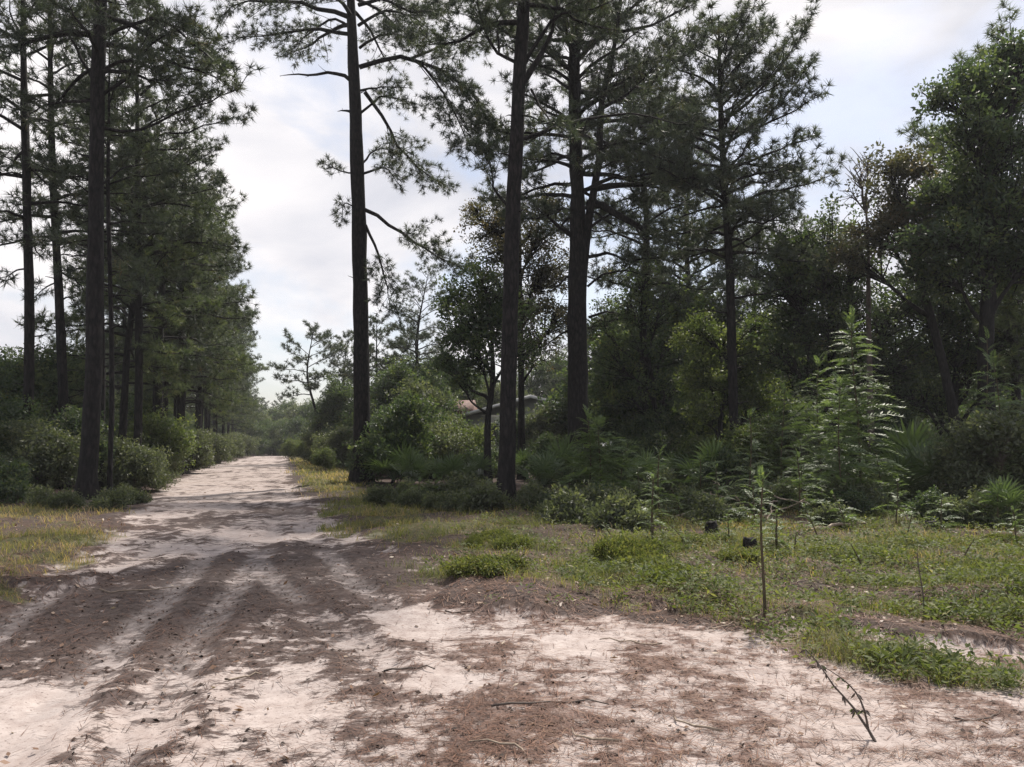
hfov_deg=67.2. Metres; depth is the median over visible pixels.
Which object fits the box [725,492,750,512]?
shrub
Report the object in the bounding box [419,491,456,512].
shrub
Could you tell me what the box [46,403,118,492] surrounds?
shrub
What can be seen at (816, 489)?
shrub
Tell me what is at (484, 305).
oak tree
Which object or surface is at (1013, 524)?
sapling
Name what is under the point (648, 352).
oak tree
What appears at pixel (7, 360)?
oak tree
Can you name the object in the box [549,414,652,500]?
sapling
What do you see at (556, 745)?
dry leaves
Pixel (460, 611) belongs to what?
stick
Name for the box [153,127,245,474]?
pine tree
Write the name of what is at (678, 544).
weed mound
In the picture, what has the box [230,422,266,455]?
shrub
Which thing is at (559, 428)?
oak tree
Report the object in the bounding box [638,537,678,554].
weed mound
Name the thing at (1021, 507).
shrub
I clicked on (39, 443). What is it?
shrub
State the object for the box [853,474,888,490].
shrub
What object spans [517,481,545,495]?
shrub
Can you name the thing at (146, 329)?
pine tree
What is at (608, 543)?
weed mound
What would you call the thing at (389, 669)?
stick
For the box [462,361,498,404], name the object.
oak tree
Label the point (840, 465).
sapling
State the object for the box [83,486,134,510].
shrub
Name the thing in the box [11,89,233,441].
pine tree
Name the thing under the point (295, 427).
shrub
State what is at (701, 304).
oak tree
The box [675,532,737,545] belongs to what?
weed mound
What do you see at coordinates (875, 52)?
sky
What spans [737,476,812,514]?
shrub
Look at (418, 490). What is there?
sapling
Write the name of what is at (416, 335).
pine tree
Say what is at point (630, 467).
sapling
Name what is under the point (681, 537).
sapling
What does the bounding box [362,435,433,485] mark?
palmetto
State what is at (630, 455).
shrub
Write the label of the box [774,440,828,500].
sapling
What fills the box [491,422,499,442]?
window
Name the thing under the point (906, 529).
sapling
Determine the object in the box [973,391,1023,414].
shrub
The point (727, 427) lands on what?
shrub
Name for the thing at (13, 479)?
shrub
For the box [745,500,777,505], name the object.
dead branch
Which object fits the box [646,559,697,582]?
weed mound
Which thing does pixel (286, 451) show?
shrub
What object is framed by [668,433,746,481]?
palmetto
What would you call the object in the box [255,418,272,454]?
shrub
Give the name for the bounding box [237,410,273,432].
oak tree
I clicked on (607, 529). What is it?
sapling
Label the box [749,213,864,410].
pine tree
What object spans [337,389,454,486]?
shrub
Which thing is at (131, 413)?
shrub
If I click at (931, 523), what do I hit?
stump
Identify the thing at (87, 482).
pine tree
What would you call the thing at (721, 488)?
sapling
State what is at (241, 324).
pine tree
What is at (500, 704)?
stick
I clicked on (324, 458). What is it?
shrub
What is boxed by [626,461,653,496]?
sapling
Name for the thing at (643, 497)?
shrub
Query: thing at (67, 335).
pine tree
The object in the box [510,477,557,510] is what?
shrub
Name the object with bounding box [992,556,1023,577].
weed mound
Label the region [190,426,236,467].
shrub
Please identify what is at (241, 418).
pine tree
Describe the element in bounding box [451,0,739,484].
pine tree
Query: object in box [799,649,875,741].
broken sapling
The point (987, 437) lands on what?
shrub
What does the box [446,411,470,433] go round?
oak tree
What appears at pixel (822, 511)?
shrub
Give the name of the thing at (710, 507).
shrub
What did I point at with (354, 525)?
grass
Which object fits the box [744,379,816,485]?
sapling
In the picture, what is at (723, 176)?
pine tree
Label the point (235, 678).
stick
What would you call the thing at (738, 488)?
shrub
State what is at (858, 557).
sapling
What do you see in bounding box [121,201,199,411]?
pine tree
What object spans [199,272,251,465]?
pine tree
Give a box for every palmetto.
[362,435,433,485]
[390,445,441,481]
[424,450,478,486]
[460,450,496,482]
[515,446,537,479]
[515,447,565,488]
[528,429,605,482]
[618,447,672,481]
[648,449,687,487]
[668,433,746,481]
[850,412,958,465]
[863,424,956,500]
[966,474,1023,528]
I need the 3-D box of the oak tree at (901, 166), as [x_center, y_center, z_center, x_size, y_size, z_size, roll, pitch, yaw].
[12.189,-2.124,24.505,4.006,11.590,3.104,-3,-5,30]
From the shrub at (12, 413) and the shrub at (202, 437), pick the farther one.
the shrub at (202, 437)
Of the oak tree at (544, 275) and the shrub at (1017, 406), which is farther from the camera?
the oak tree at (544, 275)
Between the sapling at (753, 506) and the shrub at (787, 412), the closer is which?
the sapling at (753, 506)
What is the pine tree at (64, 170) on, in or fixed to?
on the ground at (268, 481)
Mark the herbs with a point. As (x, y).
(948, 609)
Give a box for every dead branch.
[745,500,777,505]
[763,498,805,515]
[774,495,809,504]
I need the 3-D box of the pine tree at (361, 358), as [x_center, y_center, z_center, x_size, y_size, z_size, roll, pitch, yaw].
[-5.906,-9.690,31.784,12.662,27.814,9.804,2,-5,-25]
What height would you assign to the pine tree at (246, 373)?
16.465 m
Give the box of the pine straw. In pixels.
[0,508,1023,766]
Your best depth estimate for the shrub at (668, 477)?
21.41 m
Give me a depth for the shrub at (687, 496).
16.11 m
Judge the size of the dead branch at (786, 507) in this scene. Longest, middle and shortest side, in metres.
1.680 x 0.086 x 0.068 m
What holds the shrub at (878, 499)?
on the ground at (268, 481)
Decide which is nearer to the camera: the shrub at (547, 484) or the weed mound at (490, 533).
the weed mound at (490, 533)
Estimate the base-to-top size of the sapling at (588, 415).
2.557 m
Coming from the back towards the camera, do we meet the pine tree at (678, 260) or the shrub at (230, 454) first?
the shrub at (230, 454)
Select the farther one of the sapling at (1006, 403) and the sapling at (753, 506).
the sapling at (1006, 403)
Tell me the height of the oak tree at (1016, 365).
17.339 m
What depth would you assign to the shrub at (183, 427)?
33.91 m
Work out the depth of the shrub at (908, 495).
19.29 m
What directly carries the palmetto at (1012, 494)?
on the ground at (268, 481)
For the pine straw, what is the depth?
4.93 m
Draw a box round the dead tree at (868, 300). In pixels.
[834,147,885,475]
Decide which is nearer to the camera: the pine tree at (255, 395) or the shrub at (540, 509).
the shrub at (540, 509)
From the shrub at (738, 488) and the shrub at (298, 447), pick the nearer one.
the shrub at (738, 488)
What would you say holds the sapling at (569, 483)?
on the ground at (268, 481)
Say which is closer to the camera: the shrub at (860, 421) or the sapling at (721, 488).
the sapling at (721, 488)
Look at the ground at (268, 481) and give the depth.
5.93 m
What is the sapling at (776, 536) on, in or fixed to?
on the ground at (268, 481)
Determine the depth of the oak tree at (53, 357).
32.03 m
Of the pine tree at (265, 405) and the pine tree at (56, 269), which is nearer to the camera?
the pine tree at (56, 269)
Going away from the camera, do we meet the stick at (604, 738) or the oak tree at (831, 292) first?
the stick at (604, 738)
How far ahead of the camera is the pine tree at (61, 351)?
27.22 m
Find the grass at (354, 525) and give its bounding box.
[0,457,1023,691]
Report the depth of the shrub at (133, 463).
24.32 m
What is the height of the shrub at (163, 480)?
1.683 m
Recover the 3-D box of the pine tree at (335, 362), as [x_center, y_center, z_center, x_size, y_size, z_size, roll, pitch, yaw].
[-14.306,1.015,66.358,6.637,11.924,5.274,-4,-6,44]
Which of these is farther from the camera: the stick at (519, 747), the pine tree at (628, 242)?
the pine tree at (628, 242)
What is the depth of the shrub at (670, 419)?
30.24 m
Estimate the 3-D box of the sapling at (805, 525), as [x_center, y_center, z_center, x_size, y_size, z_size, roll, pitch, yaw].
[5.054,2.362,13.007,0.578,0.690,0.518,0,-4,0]
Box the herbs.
[419,476,1023,695]
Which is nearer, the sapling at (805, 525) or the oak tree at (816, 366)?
the sapling at (805, 525)
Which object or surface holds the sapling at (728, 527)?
on the ground at (268, 481)
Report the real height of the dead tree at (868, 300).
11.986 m
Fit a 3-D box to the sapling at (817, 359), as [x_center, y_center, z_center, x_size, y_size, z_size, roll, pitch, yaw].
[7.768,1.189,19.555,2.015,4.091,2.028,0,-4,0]
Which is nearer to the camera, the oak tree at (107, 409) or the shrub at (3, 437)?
the shrub at (3, 437)
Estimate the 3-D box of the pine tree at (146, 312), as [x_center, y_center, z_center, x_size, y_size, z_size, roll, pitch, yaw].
[-16.746,-4.526,33.425,5.405,17.987,4.841,3,-5,-29]
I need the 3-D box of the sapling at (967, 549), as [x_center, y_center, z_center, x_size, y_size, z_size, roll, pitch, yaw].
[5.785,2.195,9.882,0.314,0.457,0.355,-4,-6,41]
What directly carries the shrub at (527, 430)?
on the ground at (268, 481)
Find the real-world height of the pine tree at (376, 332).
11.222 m
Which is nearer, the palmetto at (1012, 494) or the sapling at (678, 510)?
the palmetto at (1012, 494)
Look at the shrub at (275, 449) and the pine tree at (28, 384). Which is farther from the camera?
the shrub at (275, 449)
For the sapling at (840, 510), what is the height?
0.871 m
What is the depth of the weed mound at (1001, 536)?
12.14 m
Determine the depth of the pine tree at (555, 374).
68.24 m
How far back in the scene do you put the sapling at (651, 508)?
11.62 m
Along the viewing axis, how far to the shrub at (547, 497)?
18.11 m
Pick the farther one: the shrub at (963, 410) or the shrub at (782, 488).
the shrub at (963, 410)
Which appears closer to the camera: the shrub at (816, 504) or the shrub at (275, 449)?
the shrub at (816, 504)
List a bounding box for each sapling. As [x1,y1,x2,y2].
[401,477,429,504]
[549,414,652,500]
[562,404,623,489]
[562,469,578,490]
[585,442,659,490]
[602,522,616,538]
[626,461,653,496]
[634,471,671,538]
[641,445,682,519]
[660,453,737,499]
[663,483,696,516]
[671,524,696,549]
[689,463,740,501]
[715,511,741,538]
[724,407,773,499]
[729,469,781,527]
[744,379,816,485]
[749,465,776,615]
[763,508,788,552]
[771,449,839,513]
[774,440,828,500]
[779,355,851,498]
[787,532,802,556]
[795,503,832,538]
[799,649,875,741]
[801,371,885,510]
[816,305,914,504]
[823,489,866,530]
[846,543,872,566]
[847,445,915,497]
[871,475,919,522]
[894,514,921,539]
[923,489,967,533]
[952,350,1023,479]
[953,537,976,558]
[966,326,1007,420]
[973,476,1023,527]
[993,505,1023,539]
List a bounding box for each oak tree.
[0,344,23,399]
[0,354,44,407]
[3,346,43,385]
[5,344,118,437]
[6,340,108,432]
[45,340,133,437]
[108,389,130,426]
[210,418,233,433]
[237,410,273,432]
[246,397,276,420]
[262,405,285,423]
[275,397,297,417]
[278,398,306,420]
[296,398,319,432]
[301,374,371,437]
[346,354,432,432]
[372,353,414,378]
[389,372,458,427]
[404,355,472,426]
[419,360,477,403]
[420,256,560,482]
[428,354,484,408]
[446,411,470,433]
[452,181,611,479]
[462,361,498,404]
[478,377,533,407]
[516,345,567,398]
[516,406,565,450]
[525,400,567,448]
[531,295,637,439]
[566,310,690,444]
[587,255,713,428]
[600,274,793,424]
[664,300,809,445]
[679,315,772,398]
[735,191,939,485]
[738,323,813,401]
[768,306,850,408]
[823,140,961,441]
[844,273,1023,486]
[882,0,1023,409]
[883,26,1023,416]
[884,338,968,421]
[960,352,1023,410]
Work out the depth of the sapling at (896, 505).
14.56 m
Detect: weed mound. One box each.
[438,550,542,578]
[463,535,483,547]
[464,526,519,541]
[487,533,536,551]
[580,535,665,559]
[592,544,660,565]
[608,551,669,571]
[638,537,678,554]
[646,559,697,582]
[660,538,689,550]
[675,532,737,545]
[709,547,769,560]
[944,557,1010,571]
[954,536,987,546]
[978,532,1023,543]
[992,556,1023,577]
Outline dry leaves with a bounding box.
[0,481,1023,766]
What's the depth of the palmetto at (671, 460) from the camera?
26.34 m
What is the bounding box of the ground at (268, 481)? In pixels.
[0,453,1023,766]
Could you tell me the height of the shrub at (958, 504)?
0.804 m
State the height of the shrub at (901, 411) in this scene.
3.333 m
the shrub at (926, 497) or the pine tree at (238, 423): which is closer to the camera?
the shrub at (926, 497)
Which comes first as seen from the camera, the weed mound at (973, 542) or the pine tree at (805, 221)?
the weed mound at (973, 542)
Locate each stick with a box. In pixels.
[99,586,179,592]
[224,672,261,680]
[384,665,434,671]
[445,610,476,612]
[468,739,531,762]
[491,699,608,706]
[571,727,619,742]
[600,637,661,644]
[673,712,722,731]
[709,621,735,628]
[954,708,1000,721]
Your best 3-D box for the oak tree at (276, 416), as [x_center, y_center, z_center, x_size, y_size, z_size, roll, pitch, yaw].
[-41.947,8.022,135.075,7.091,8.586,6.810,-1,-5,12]
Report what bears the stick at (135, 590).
on the ground at (268, 481)
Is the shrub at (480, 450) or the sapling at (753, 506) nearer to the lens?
the sapling at (753, 506)
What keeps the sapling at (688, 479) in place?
on the ground at (268, 481)
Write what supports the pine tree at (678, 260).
on the ground at (268, 481)
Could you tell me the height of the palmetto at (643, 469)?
1.680 m
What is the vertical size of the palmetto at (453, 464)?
1.611 m
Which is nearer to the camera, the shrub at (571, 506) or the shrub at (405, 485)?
the shrub at (571, 506)
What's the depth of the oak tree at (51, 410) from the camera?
32.00 m
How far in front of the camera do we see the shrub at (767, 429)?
31.52 m
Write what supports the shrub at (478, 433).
on the ground at (268, 481)
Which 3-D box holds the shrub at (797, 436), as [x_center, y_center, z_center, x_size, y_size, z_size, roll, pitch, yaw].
[9.479,2.446,25.410,3.144,2.859,3.104,0,-4,0]
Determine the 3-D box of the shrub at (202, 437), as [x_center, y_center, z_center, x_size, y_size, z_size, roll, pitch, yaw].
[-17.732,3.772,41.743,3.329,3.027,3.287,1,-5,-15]
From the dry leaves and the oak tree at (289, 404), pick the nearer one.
the dry leaves
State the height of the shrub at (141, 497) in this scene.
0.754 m
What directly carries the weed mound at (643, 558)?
on the ground at (268, 481)
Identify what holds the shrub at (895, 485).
on the ground at (268, 481)
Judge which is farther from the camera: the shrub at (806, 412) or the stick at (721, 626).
the shrub at (806, 412)
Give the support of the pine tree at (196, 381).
on the ground at (268, 481)
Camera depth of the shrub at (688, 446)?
26.11 m
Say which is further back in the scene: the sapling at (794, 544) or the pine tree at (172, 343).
the pine tree at (172, 343)
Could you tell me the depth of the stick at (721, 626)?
6.64 m
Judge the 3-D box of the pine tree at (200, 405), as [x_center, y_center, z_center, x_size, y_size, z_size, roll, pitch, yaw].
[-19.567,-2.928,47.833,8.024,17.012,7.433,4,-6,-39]
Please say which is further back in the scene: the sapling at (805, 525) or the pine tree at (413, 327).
the pine tree at (413, 327)
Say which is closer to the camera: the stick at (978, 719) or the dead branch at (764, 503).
the stick at (978, 719)
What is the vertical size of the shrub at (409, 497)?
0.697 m
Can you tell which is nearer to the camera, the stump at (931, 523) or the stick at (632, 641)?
the stick at (632, 641)
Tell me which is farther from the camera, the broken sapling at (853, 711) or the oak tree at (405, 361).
the oak tree at (405, 361)
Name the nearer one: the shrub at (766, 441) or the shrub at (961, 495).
the shrub at (961, 495)
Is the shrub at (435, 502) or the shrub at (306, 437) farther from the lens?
the shrub at (306, 437)
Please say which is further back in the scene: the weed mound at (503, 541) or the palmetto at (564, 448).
the palmetto at (564, 448)
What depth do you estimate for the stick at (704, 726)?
4.25 m
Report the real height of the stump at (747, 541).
0.352 m
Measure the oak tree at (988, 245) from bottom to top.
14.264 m
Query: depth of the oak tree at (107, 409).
38.07 m
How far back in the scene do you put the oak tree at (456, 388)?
64.47 m
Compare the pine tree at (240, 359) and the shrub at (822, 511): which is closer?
the shrub at (822, 511)
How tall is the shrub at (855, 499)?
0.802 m
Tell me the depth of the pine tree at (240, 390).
67.80 m
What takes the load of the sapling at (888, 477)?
on the ground at (268, 481)
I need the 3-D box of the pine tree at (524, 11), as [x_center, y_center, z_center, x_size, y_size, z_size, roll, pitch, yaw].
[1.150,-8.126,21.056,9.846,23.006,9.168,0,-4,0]
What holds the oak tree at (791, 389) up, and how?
on the ground at (268, 481)
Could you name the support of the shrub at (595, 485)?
on the ground at (268, 481)
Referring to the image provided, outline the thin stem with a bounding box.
[915,553,924,616]
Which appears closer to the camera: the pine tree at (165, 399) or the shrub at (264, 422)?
the pine tree at (165, 399)
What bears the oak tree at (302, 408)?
on the ground at (268, 481)
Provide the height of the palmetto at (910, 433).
2.696 m
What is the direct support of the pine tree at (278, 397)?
on the ground at (268, 481)
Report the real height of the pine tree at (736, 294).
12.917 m
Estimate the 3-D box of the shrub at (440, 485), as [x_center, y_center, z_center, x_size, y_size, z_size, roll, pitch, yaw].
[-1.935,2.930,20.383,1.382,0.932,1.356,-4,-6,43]
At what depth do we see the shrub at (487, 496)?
17.81 m
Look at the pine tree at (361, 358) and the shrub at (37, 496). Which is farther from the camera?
the pine tree at (361, 358)
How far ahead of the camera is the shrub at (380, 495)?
19.23 m
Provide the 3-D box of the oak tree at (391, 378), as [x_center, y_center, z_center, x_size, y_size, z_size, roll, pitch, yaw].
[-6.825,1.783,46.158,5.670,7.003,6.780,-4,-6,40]
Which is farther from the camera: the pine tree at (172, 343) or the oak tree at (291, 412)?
the oak tree at (291, 412)
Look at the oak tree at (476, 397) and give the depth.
65.11 m
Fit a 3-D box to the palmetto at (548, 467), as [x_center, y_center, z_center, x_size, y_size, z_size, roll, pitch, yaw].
[0.938,2.792,24.665,1.947,1.599,1.881,0,-4,0]
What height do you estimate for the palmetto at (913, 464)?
2.217 m
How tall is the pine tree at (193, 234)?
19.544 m
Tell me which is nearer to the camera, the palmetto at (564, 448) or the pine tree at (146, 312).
the palmetto at (564, 448)
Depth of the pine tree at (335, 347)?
61.96 m
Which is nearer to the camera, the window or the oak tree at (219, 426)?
the window
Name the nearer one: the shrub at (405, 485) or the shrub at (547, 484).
the shrub at (405, 485)
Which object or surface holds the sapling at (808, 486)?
on the ground at (268, 481)
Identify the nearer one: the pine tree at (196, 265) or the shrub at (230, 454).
the pine tree at (196, 265)
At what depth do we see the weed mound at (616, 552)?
10.07 m
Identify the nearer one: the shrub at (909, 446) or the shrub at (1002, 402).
the shrub at (909, 446)
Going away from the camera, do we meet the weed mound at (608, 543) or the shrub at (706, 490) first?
the weed mound at (608, 543)
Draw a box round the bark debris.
[0,540,1021,766]
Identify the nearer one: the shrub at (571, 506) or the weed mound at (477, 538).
the weed mound at (477, 538)
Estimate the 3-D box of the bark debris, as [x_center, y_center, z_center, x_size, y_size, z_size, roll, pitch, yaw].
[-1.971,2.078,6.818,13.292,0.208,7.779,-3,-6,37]
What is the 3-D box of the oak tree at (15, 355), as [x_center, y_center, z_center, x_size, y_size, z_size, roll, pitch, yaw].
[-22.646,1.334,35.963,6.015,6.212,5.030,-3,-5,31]
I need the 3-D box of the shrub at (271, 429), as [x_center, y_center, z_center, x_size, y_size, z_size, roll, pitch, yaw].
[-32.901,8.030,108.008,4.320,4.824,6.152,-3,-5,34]
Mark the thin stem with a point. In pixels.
(918, 563)
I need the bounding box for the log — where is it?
[797,522,865,531]
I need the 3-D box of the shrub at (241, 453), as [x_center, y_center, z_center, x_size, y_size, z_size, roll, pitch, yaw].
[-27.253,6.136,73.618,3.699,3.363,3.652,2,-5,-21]
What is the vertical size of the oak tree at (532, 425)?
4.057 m
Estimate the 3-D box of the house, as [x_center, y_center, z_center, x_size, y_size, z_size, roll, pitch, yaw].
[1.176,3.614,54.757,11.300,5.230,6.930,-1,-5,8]
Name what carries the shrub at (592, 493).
on the ground at (268, 481)
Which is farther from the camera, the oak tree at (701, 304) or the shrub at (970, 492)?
the oak tree at (701, 304)
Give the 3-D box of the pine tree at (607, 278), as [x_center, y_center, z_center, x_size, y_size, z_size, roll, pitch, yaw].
[6.099,-5.840,35.906,9.670,20.921,9.738,4,-6,-40]
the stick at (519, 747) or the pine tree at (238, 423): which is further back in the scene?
the pine tree at (238, 423)
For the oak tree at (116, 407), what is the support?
on the ground at (268, 481)
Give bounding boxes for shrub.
[0,391,77,499]
[0,412,105,499]
[0,420,42,475]
[0,453,35,503]
[22,483,68,507]
[42,488,86,508]
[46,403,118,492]
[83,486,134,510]
[98,433,172,490]
[105,389,176,443]
[106,447,180,492]
[111,481,153,504]
[126,402,202,480]
[153,444,195,482]
[154,415,198,468]
[177,426,215,472]
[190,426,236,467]
[210,435,240,463]
[223,430,246,458]
[225,431,260,457]
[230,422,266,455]
[248,424,275,455]
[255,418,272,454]
[264,431,280,454]
[266,423,282,454]
[266,429,284,455]
[267,418,289,430]
[273,414,308,449]
[277,436,301,460]
[289,440,306,460]
[297,428,324,464]
[309,422,352,468]
[309,444,336,471]
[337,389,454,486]
[337,402,400,477]
[361,483,403,506]
[391,476,422,493]
[393,485,427,507]
[403,413,465,474]
[407,416,477,478]
[419,479,451,496]
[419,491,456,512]
[443,447,494,480]
[444,471,491,498]
[448,416,498,451]
[448,476,514,513]
[463,439,497,476]
[491,407,534,455]
[492,445,515,477]
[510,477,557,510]
[516,431,564,479]
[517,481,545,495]
[521,441,588,490]
[534,490,555,505]
[534,490,566,517]
[539,482,605,524]
[576,477,610,492]
[576,480,636,514]
[583,486,661,531]
[598,451,643,481]
[601,436,649,481]
[605,408,665,478]
[617,391,742,444]
[624,482,672,510]
[626,468,683,497]
[634,389,724,477]
[644,422,713,479]
[667,483,729,518]
[669,430,725,487]
[674,480,721,497]
[685,441,769,492]
[687,489,750,525]
[694,407,781,479]
[717,414,794,486]
[719,478,773,502]
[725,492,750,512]
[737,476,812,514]
[754,392,823,425]
[756,418,791,481]
[759,416,847,483]
[780,401,845,452]
[796,490,824,513]
[803,477,835,498]
[804,500,861,527]
[817,478,901,516]
[826,484,877,517]
[838,386,909,476]
[840,400,865,476]
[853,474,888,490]
[854,398,927,476]
[882,477,913,495]
[883,475,947,506]
[901,434,951,486]
[902,484,965,527]
[917,494,986,528]
[919,386,1023,495]
[920,405,975,443]
[920,405,1023,498]
[946,486,979,504]
[960,494,1023,528]
[964,484,1023,509]
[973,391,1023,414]
[1014,498,1023,518]
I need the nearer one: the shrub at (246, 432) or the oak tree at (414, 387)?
the oak tree at (414, 387)
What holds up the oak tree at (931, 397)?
on the ground at (268, 481)
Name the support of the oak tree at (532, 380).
on the ground at (268, 481)
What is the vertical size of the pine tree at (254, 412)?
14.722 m
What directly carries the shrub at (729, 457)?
on the ground at (268, 481)
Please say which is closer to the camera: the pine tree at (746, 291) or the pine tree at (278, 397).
the pine tree at (746, 291)
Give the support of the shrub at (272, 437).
on the ground at (268, 481)
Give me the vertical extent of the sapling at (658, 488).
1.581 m
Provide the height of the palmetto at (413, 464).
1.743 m
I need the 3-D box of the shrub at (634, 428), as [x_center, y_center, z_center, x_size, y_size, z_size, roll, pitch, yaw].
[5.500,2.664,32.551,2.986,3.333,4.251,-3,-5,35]
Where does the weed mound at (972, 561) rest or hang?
on the ground at (268, 481)
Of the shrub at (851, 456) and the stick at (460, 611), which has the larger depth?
the shrub at (851, 456)
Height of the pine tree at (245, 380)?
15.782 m
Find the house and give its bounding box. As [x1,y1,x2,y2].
[451,395,597,452]
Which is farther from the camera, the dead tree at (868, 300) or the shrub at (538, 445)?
the shrub at (538, 445)
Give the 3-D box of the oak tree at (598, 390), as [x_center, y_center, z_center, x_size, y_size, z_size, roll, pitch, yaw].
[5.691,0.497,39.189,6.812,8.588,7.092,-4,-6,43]
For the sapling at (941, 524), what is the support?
on the ground at (268, 481)
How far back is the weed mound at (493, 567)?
8.85 m
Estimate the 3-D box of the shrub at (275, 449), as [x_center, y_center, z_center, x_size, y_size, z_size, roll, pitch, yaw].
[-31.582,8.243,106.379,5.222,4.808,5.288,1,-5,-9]
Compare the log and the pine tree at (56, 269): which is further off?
the pine tree at (56, 269)
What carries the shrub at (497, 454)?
on the ground at (268, 481)
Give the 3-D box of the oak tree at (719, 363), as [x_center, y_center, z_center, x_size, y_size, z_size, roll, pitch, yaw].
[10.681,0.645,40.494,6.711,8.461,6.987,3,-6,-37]
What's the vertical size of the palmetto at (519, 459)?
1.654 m
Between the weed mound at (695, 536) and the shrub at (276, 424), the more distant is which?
the shrub at (276, 424)
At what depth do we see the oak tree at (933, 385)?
61.87 m
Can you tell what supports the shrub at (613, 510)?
on the ground at (268, 481)
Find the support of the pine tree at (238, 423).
on the ground at (268, 481)
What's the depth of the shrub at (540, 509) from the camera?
16.60 m
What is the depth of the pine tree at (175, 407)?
40.91 m
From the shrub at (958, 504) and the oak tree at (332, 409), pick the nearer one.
the shrub at (958, 504)
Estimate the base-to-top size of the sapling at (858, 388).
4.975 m
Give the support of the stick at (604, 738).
on the ground at (268, 481)
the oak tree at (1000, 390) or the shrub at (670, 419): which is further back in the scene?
the oak tree at (1000, 390)
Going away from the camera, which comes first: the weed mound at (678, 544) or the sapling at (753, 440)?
the weed mound at (678, 544)
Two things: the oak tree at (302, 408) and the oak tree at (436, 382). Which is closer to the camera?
the oak tree at (436, 382)
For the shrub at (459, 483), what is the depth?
20.00 m
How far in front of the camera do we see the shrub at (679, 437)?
29.33 m
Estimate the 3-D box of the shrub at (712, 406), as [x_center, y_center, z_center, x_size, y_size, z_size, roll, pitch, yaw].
[7.402,2.321,31.527,3.681,4.110,5.241,4,-6,-42]
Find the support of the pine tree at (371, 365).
on the ground at (268, 481)
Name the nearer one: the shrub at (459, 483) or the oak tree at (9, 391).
the shrub at (459, 483)
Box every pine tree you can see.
[0,0,137,488]
[0,0,139,420]
[0,0,263,499]
[6,0,257,483]
[10,63,176,491]
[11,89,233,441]
[20,0,191,490]
[46,300,84,353]
[59,92,195,433]
[62,124,245,415]
[66,88,262,418]
[74,303,152,401]
[104,193,257,473]
[114,197,254,421]
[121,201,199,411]
[126,201,207,349]
[143,205,257,469]
[144,190,207,469]
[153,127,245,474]
[170,279,256,429]
[172,281,269,461]
[185,306,258,433]
[190,272,241,465]
[191,249,260,429]
[192,306,266,436]
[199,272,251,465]
[207,0,510,482]
[208,330,263,433]
[217,352,261,431]
[218,358,258,432]
[230,365,264,427]
[259,396,268,410]
[266,319,349,428]
[269,396,290,409]
[311,328,353,412]
[339,343,388,438]
[341,314,414,422]
[370,262,459,394]
[395,314,453,395]
[405,0,719,500]
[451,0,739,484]
[534,327,567,401]
[552,42,764,417]
[600,106,767,357]
[607,0,852,488]
[632,248,713,317]
[706,225,826,397]
[714,271,756,330]
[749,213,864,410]
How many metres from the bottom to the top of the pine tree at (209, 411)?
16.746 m
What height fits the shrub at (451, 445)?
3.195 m
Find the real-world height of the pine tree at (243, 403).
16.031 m
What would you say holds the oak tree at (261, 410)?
on the ground at (268, 481)
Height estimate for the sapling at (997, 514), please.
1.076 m
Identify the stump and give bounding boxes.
[705,520,719,533]
[743,536,757,550]
[922,520,938,529]
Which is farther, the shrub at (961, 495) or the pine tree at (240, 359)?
the pine tree at (240, 359)
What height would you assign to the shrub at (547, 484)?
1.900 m
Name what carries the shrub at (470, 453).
on the ground at (268, 481)
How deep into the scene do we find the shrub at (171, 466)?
30.83 m
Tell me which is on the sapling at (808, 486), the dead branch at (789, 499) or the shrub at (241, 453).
the dead branch at (789, 499)
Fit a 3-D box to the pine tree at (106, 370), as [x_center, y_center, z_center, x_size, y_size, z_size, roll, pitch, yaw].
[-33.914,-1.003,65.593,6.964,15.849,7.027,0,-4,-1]
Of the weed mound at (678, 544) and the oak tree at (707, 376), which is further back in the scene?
the oak tree at (707, 376)
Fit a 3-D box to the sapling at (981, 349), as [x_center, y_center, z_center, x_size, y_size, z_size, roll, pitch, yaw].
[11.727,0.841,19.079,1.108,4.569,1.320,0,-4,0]
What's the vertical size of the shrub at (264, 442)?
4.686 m
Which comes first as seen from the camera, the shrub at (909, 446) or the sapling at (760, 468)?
the sapling at (760, 468)
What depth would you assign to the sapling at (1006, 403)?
17.61 m
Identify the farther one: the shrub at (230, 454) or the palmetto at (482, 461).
the shrub at (230, 454)
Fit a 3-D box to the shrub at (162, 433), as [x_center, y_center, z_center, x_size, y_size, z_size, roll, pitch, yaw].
[-14.502,2.441,31.428,3.561,3.368,3.413,1,-5,-12]
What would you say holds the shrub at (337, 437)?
on the ground at (268, 481)
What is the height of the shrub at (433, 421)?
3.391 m
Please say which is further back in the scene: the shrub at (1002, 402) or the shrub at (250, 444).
the shrub at (250, 444)
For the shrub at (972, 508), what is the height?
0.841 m
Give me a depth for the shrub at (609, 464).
29.77 m
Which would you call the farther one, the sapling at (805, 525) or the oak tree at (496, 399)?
the oak tree at (496, 399)
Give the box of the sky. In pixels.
[0,0,1023,444]
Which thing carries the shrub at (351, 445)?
on the ground at (268, 481)
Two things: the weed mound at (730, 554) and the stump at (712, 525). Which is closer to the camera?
the weed mound at (730, 554)
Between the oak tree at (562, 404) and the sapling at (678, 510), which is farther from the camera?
the oak tree at (562, 404)
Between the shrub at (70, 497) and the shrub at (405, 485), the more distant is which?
the shrub at (405, 485)
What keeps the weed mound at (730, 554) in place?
on the ground at (268, 481)
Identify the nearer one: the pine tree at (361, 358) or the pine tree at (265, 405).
the pine tree at (361, 358)
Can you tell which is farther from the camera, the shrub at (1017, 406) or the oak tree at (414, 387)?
the oak tree at (414, 387)

